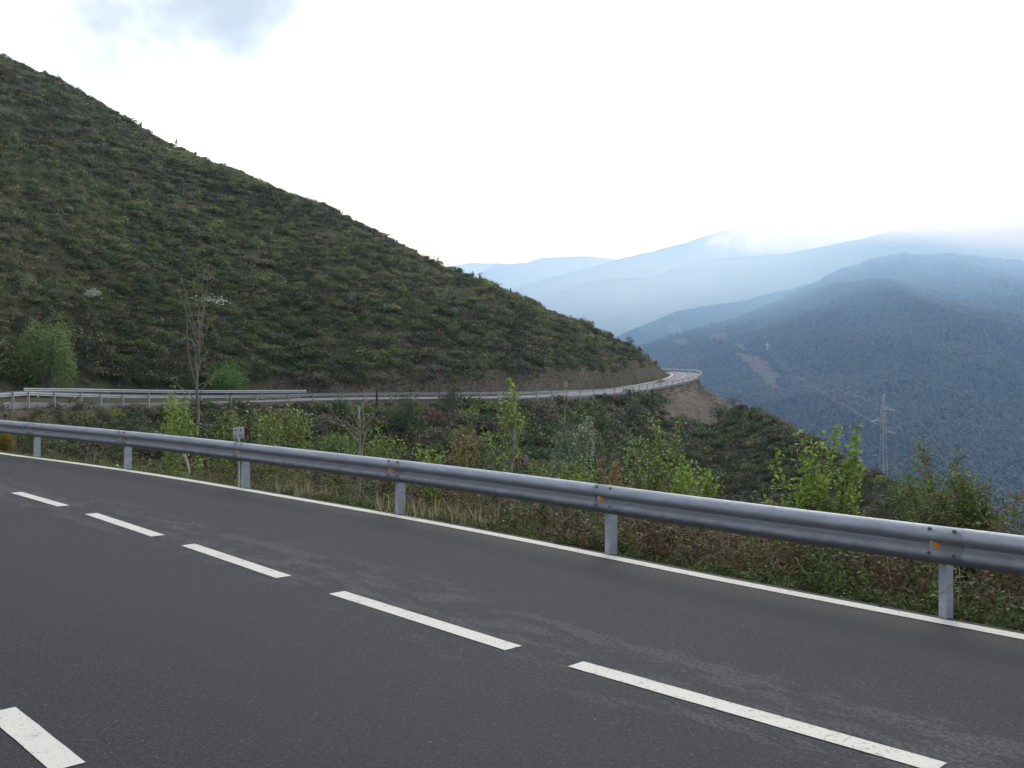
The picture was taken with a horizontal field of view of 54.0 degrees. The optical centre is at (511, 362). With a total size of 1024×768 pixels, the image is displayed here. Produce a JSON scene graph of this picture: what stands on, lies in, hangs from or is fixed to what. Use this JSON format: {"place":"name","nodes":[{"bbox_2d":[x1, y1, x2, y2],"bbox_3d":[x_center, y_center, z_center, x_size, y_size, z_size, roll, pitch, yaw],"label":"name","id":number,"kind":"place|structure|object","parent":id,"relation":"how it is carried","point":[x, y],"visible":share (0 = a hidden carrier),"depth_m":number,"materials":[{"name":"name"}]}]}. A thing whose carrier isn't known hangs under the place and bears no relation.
{"place":"outdoors","nodes":[
{"label":"outdoors","id":0,"kind":"place"},
{"bbox_2d":[0,372,700,410],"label":"road","id":1,"kind":"structure","parent":0,"point":[675,376],"depth_m":118.36,"materials":[{"name":"grey asphalt"}]},
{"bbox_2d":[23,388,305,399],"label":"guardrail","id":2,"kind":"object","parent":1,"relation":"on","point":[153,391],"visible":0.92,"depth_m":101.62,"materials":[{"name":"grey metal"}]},
{"bbox_2d":[293,373,672,398],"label":"edge line","id":3,"kind":"object","parent":1,"relation":"on","point":[544,394],"visible":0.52,"depth_m":150.09,"materials":[{"name":"paint"}]},
{"bbox_2d":[0,72,1022,628],"bbox_3d":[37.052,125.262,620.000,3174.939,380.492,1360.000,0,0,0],"label":"ground","id":4,"kind":"structure","parent":0,"point":[692,404],"depth_m":127.44,"materials":[{"name":"green plant"}]},
{"bbox_2d":[0,433,17,451],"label":"gorse bush","id":5,"kind":"object","parent":4,"relation":"on","point":[7,440],"visible":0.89,"depth_m":25.41,"materials":[{"name":"yellow plant"}]},
{"bbox_2d":[14,376,23,385],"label":"gorse bush","id":6,"kind":"object","parent":4,"relation":"on","point":[19,379],"visible":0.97,"depth_m":91.90,"materials":[{"name":"brown plant"}]},
{"bbox_2d":[11,311,79,396],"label":"willow tree","id":7,"kind":"object","parent":4,"relation":"on","point":[46,364],"visible":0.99,"depth_m":92.99,"materials":[{"name":"green plant"}]},
{"bbox_2d":[82,288,102,299],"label":"blossom bush","id":8,"kind":"object","parent":4,"relation":"on","point":[90,292],"visible":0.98,"depth_m":113.35,"materials":[{"name":"white plant"}]},
{"bbox_2d":[116,348,138,352],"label":"brown bush","id":9,"kind":"object","parent":4,"relation":"on","point":[126,350],"visible":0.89,"depth_m":108.20,"materials":[{"name":"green plant"}]},
{"bbox_2d":[128,372,160,385],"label":"green bush","id":10,"kind":"object","parent":4,"relation":"on","point":[146,378],"visible":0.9,"depth_m":106.53,"materials":[{"name":"green plant"}]},
{"bbox_2d":[149,211,169,225],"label":"grey bush","id":11,"kind":"object","parent":4,"relation":"on","point":[160,221],"visible":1,"depth_m":139.16,"materials":[{"name":"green plant"}]},
{"bbox_2d":[155,385,205,476],"bbox_3d":[-11.268,4.555,32.801,2.883,7.700,1.827,0,0,-44],"label":"sapling","id":12,"kind":"object","parent":4,"relation":"on","point":[171,428],"visible":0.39,"depth_m":32.74,"materials":[{"name":"green plant"}]},
{"bbox_2d":[166,368,200,394],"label":"green bush","id":13,"kind":"object","parent":4,"relation":"on","point":[184,379],"visible":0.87,"depth_m":109.75,"materials":[{"name":"green plant"}]},
{"bbox_2d":[167,263,216,437],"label":"sparse tree","id":14,"kind":"object","parent":4,"relation":"on","point":[198,346],"visible":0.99,"depth_m":87.90,"materials":[{"name":"green plant"}]},
{"bbox_2d":[189,293,227,305],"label":"blossom bush","id":15,"kind":"object","parent":4,"relation":"on","point":[217,301],"visible":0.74,"depth_m":125.90,"materials":[{"name":"white plant"}]},
{"bbox_2d":[202,355,249,394],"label":"green bush","id":16,"kind":"object","parent":4,"relation":"on","point":[227,382],"visible":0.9,"depth_m":112.63,"materials":[{"name":"green plant"}]},
{"bbox_2d":[207,405,257,483],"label":"sapling","id":17,"kind":"object","parent":4,"relation":"on","point":[232,462],"visible":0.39,"depth_m":24.88,"materials":[{"name":"green plant"}]},
{"bbox_2d":[233,426,243,486],"bbox_3d":[-4.573,1.698,16.822,0.188,1.264,0.027,0,0,0],"label":"marker sign","id":18,"kind":"object","parent":4,"relation":"on","point":[238,432],"visible":0.96,"depth_m":16.81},
{"bbox_2d":[245,403,296,487],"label":"sapling","id":19,"kind":"object","parent":4,"relation":"on","point":[262,440],"visible":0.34,"depth_m":28.90,"materials":[{"name":"green plant"}]},
{"bbox_2d":[272,399,320,490],"bbox_3d":[-5.779,3.432,26.834,1.457,5.002,1.730,0,0,0],"label":"sapling","id":20,"kind":"object","parent":4,"relation":"on","point":[294,434],"visible":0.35,"depth_m":26.94,"materials":[{"name":"green plant"}]},
{"bbox_2d":[0,53,670,391],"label":"hillside scrub","id":21,"kind":"object","parent":4,"relation":"on","point":[125,132],"visible":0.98,"depth_m":138.79,"materials":[{"name":"green plant"}]},
{"bbox_2d":[316,428,362,497],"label":"sapling","id":22,"kind":"object","parent":4,"relation":"on","point":[346,450],"visible":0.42,"depth_m":19.93,"materials":[{"name":"green plant"}]},
{"bbox_2d":[330,392,350,418],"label":"round tree","id":23,"kind":"object","parent":4,"relation":"on","point":[341,406],"visible":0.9,"depth_m":103.74,"materials":[{"name":"green plant"}]},
{"bbox_2d":[0,368,701,409],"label":"guardrail","id":24,"kind":"object","parent":4,"relation":"on","point":[12,394],"visible":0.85,"depth_m":105.24,"materials":[{"name":"grey metal"}]},
{"bbox_2d":[324,392,378,496],"bbox_3d":[-3.457,2.434,21.984,0.923,3.695,1.211,0,0,32],"label":"bare sapling","id":25,"kind":"object","parent":4,"relation":"on","point":[359,431],"visible":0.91,"depth_m":21.98,"materials":[{"name":"brown plant"}]},
{"bbox_2d":[374,390,379,414],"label":"conifer","id":26,"kind":"object","parent":4,"relation":"on","point":[376,402],"visible":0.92,"depth_m":105.96,"materials":[{"name":"green plant"}]},
{"bbox_2d":[359,422,410,504],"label":"sapling","id":27,"kind":"object","parent":4,"relation":"on","point":[382,451],"visible":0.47,"depth_m":17.93,"materials":[{"name":"green plant"}]},
{"bbox_2d":[385,387,424,436],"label":"round tree","id":28,"kind":"object","parent":4,"relation":"on","point":[406,415],"visible":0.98,"depth_m":103.59,"materials":[{"name":"green plant"}]},
{"bbox_2d":[409,440,449,508],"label":"sapling","id":29,"kind":"object","parent":4,"relation":"on","point":[425,452],"visible":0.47,"depth_m":16.50,"materials":[{"name":"green plant"}]},
{"bbox_2d":[424,356,449,407],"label":"bare tree","id":30,"kind":"object","parent":4,"relation":"on","point":[439,383],"visible":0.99,"depth_m":112.93,"materials":[{"name":"brown plant"}]},
{"bbox_2d":[0,450,880,600],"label":"verge grass","id":31,"kind":"structure","parent":4,"relation":"on","point":[416,514],"depth_m":14.58,"materials":[{"name":"green plant"}]},
{"bbox_2d":[182,453,190,472],"bbox_3d":[-6.227,1.898,19.197,0.174,0.421,0.051,0,0,0],"label":"broken branch","id":32,"kind":"object","parent":31,"relation":"on","point":[186,460],"visible":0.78,"depth_m":19.18,"materials":[{"name":"grey wood"}]},
{"bbox_2d":[440,272,450,278],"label":"blossom bush","id":33,"kind":"object","parent":4,"relation":"on","point":[447,274],"visible":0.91,"depth_m":168.39,"materials":[{"name":"grey plant"}]},
{"bbox_2d":[442,379,460,415],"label":"round tree","id":34,"kind":"object","parent":4,"relation":"on","point":[453,398],"visible":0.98,"depth_m":111.91,"materials":[{"name":"green plant"}]},
{"bbox_2d":[428,426,491,513],"bbox_3d":[-0.918,2.080,16.912,0.852,2.111,1.198,0,0,38],"label":"sapling","id":35,"kind":"object","parent":4,"relation":"on","point":[460,460],"visible":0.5,"depth_m":16.82,"materials":[{"name":"green plant"}]},
{"bbox_2d":[480,376,527,514],"bbox_3d":[-0.043,2.126,19.034,1.106,3.747,0.758,0,0,-38],"label":"young tree","id":36,"kind":"object","parent":4,"relation":"on","point":[513,420],"visible":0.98,"depth_m":18.96,"materials":[{"name":"green plant"}]},
{"bbox_2d":[0,382,1020,594],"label":"ravine scrub","id":37,"kind":"object","parent":4,"relation":"on","point":[712,438],"visible":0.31,"depth_m":109.53,"materials":[{"name":"green plant"}]},
{"bbox_2d":[0,420,1023,618],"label":"guardrail","id":38,"kind":"object","parent":4,"relation":"on","point":[946,548],"visible":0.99,"depth_m":10.55,"materials":[{"name":"metal"}]},
{"bbox_2d":[28,430,1023,617],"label":"bramble canes","id":39,"kind":"object","parent":4,"relation":"on","point":[554,516],"visible":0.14,"depth_m":13.34,"materials":[{"name":"green plant"}]},
{"bbox_2d":[526,458,554,527],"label":"sapling","id":40,"kind":"object","parent":4,"relation":"on","point":[536,471],"visible":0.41,"depth_m":14.37,"materials":[{"name":"green plant"}]},
{"bbox_2d":[545,397,578,524],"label":"bare sapling","id":41,"kind":"object","parent":4,"relation":"on","point":[564,412],"visible":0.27,"depth_m":59.95,"materials":[{"name":"brown plant"}]},
{"bbox_2d":[536,429,597,527],"bbox_3d":[2.302,6.166,36.682,3.144,7.637,2.500,0,0,0],"label":"pale shrub","id":42,"kind":"object","parent":4,"relation":"on","point":[566,445],"visible":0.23,"depth_m":36.89,"materials":[{"name":"green plant"}]},
{"bbox_2d":[556,413,597,516],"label":"blossoming sapling","id":43,"kind":"object","parent":4,"relation":"on","point":[586,430],"visible":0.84,"depth_m":36.05,"materials":[{"name":"green plant"}]},
{"bbox_2d":[555,454,602,531],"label":"sapling","id":44,"kind":"object","parent":4,"relation":"on","point":[586,476],"visible":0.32,"depth_m":14.87,"materials":[{"name":"green plant"}]},
{"bbox_2d":[587,452,630,537],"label":"sapling","id":45,"kind":"object","parent":4,"relation":"on","point":[614,478],"visible":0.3,"depth_m":15.34,"materials":[{"name":"green plant"}]},
{"bbox_2d":[588,397,634,539],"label":"sapling","id":46,"kind":"object","parent":4,"relation":"on","point":[610,448],"visible":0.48,"depth_m":59.66,"materials":[{"name":"green plant"}]},
{"bbox_2d":[625,393,642,432],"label":"dark bush","id":47,"kind":"object","parent":4,"relation":"on","point":[635,408],"visible":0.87,"depth_m":139.78,"materials":[{"name":"green plant"}]},
{"bbox_2d":[257,441,1023,631],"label":"bramble thicket","id":48,"kind":"object","parent":4,"relation":"on","point":[839,582],"visible":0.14,"depth_m":10.71,"materials":[{"name":"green plant"}]},
{"bbox_2d":[648,389,656,444],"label":"dark bush","id":49,"kind":"object","parent":4,"relation":"on","point":[653,413],"visible":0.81,"depth_m":140.00,"materials":[{"name":"green plant"}]},
{"bbox_2d":[618,411,688,554],"bbox_3d":[1.974,1.852,14.114,1.082,2.353,1.023,0,0,0],"label":"sapling","id":50,"kind":"object","parent":4,"relation":"on","point":[636,478],"visible":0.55,"depth_m":14.23,"materials":[{"name":"green plant"}]},
{"bbox_2d":[649,453,724,566],"bbox_3d":[2.358,2.174,13.945,1.078,1.796,0.976,0,0,-37],"label":"sapling","id":51,"kind":"object","parent":4,"relation":"on","point":[706,488],"visible":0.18,"depth_m":13.91,"materials":[{"name":"green plant"}]},
{"bbox_2d":[708,404,726,420],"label":"dark bush","id":52,"kind":"object","parent":4,"relation":"on","point":[718,413],"visible":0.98,"depth_m":184.86,"materials":[{"name":"green plant"}]},
{"bbox_2d":[725,396,740,405],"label":"pale bush","id":53,"kind":"object","parent":4,"relation":"on","point":[733,400],"visible":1,"depth_m":187.85,"materials":[{"name":"grey plant"}]},
{"bbox_2d":[763,422,869,566],"bbox_3d":[3.739,1.869,12.556,1.330,2.302,0.944,0,0,0],"label":"sapling","id":54,"kind":"object","parent":4,"relation":"on","point":[818,493],"visible":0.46,"depth_m":12.44,"materials":[{"name":"green plant"}]},
{"bbox_2d":[870,393,895,475],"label":"pylon","id":55,"kind":"object","parent":4,"relation":"on","point":[883,429],"visible":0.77,"depth_m":250.25,"materials":[{"name":"metal"}]},
{"bbox_2d":[882,468,924,600],"bbox_3d":[4.967,2.215,12.523,0.729,1.886,0.672,0,0,-37],"label":"thorn bush","id":56,"kind":"object","parent":4,"relation":"on","point":[902,498],"visible":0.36,"depth_m":12.53,"materials":[{"name":"green plant"}]},
{"bbox_2d":[893,433,1023,608],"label":"thorn bush","id":57,"kind":"object","parent":4,"relation":"on","point":[963,493],"visible":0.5,"depth_m":10.88,"materials":[{"name":"green plant"}]},
{"bbox_2d":[983,484,1023,614],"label":"thorn bush","id":58,"kind":"object","parent":4,"relation":"on","point":[1014,515],"visible":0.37,"depth_m":9.53,"materials":[{"name":"green plant"}]},
{"bbox_2d":[0,452,1023,767],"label":"road","id":59,"kind":"structure","parent":0,"point":[120,646],"depth_m":7.21,"materials":[{"name":"grey asphalt"}]},
{"bbox_2d":[13,492,66,505],"bbox_3d":[-7.221,2.075,15.333,0.168,0.001,2.096,0,0,-43],"label":"dash","id":60,"kind":"object","parent":59,"relation":"on","point":[44,500],"visible":1,"depth_m":15.25,"materials":[{"name":"paint"}]},
{"bbox_2d":[0,707,84,767],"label":"road marking","id":61,"kind":"object","parent":59,"relation":"on","point":[41,744],"visible":1,"depth_m":5.52,"materials":[{"name":"paint"}]},
{"bbox_2d":[86,513,163,535],"bbox_3d":[-5.024,2.075,12.946,0.169,0.001,2.355,0,0,-41],"label":"dash","id":62,"kind":"object","parent":59,"relation":"on","point":[125,524],"visible":1,"depth_m":12.89,"materials":[{"name":"paint"}]},
{"bbox_2d":[182,544,290,577],"bbox_3d":[-2.955,2.075,10.606,0.169,0.001,2.280,0,0,-41],"label":"dash","id":63,"kind":"object","parent":59,"relation":"on","point":[242,562],"visible":1,"depth_m":10.49,"materials":[{"name":"paint"}]},
{"bbox_2d":[330,591,520,649],"bbox_3d":[-0.787,2.075,8.197,0.168,0.001,2.385,0,0,-42],"label":"dash","id":64,"kind":"object","parent":59,"relation":"on","point":[459,631],"visible":1,"depth_m":8.06,"materials":[{"name":"paint"}]},
{"bbox_2d":[0,453,1023,638],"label":"edge line","id":65,"kind":"object","parent":59,"relation":"on","point":[893,612],"visible":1,"depth_m":10.28,"materials":[{"name":"paint"}]},
{"bbox_2d":[569,661,945,767],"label":"dash","id":66,"kind":"object","parent":59,"relation":"on","point":[899,755],"visible":1,"depth_m":5.86,"materials":[{"name":"paint"}]},
{"bbox_2d":[0,0,1023,266],"label":"sky","id":67,"kind":"structure","parent":0,"point":[464,131],"materials":[{"name":"white"}]},
{"bbox_2d":[448,218,1023,531],"bbox_3d":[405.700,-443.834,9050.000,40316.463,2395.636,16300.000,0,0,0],"label":"mountain","id":68,"kind":"structure","parent":0,"point":[802,254],"depth_m":6294.62,"materials":[{"name":"blue"}]},
{"bbox_2d":[509,217,1015,334],"bbox_3d":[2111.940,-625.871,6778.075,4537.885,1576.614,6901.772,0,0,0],"label":"forest","id":69,"kind":"object","parent":68,"relation":"on","point":[714,257],"visible":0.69,"depth_m":8485.07,"materials":[{"name":"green plant"}]},
{"bbox_2d":[636,252,1023,534],"bbox_3d":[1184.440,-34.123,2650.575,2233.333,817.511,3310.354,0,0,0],"label":"forest","id":70,"kind":"object","parent":68,"relation":"on","point":[920,383],"visible":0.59,"depth_m":2103.91,"materials":[{"name":"green plant"}]}
]}

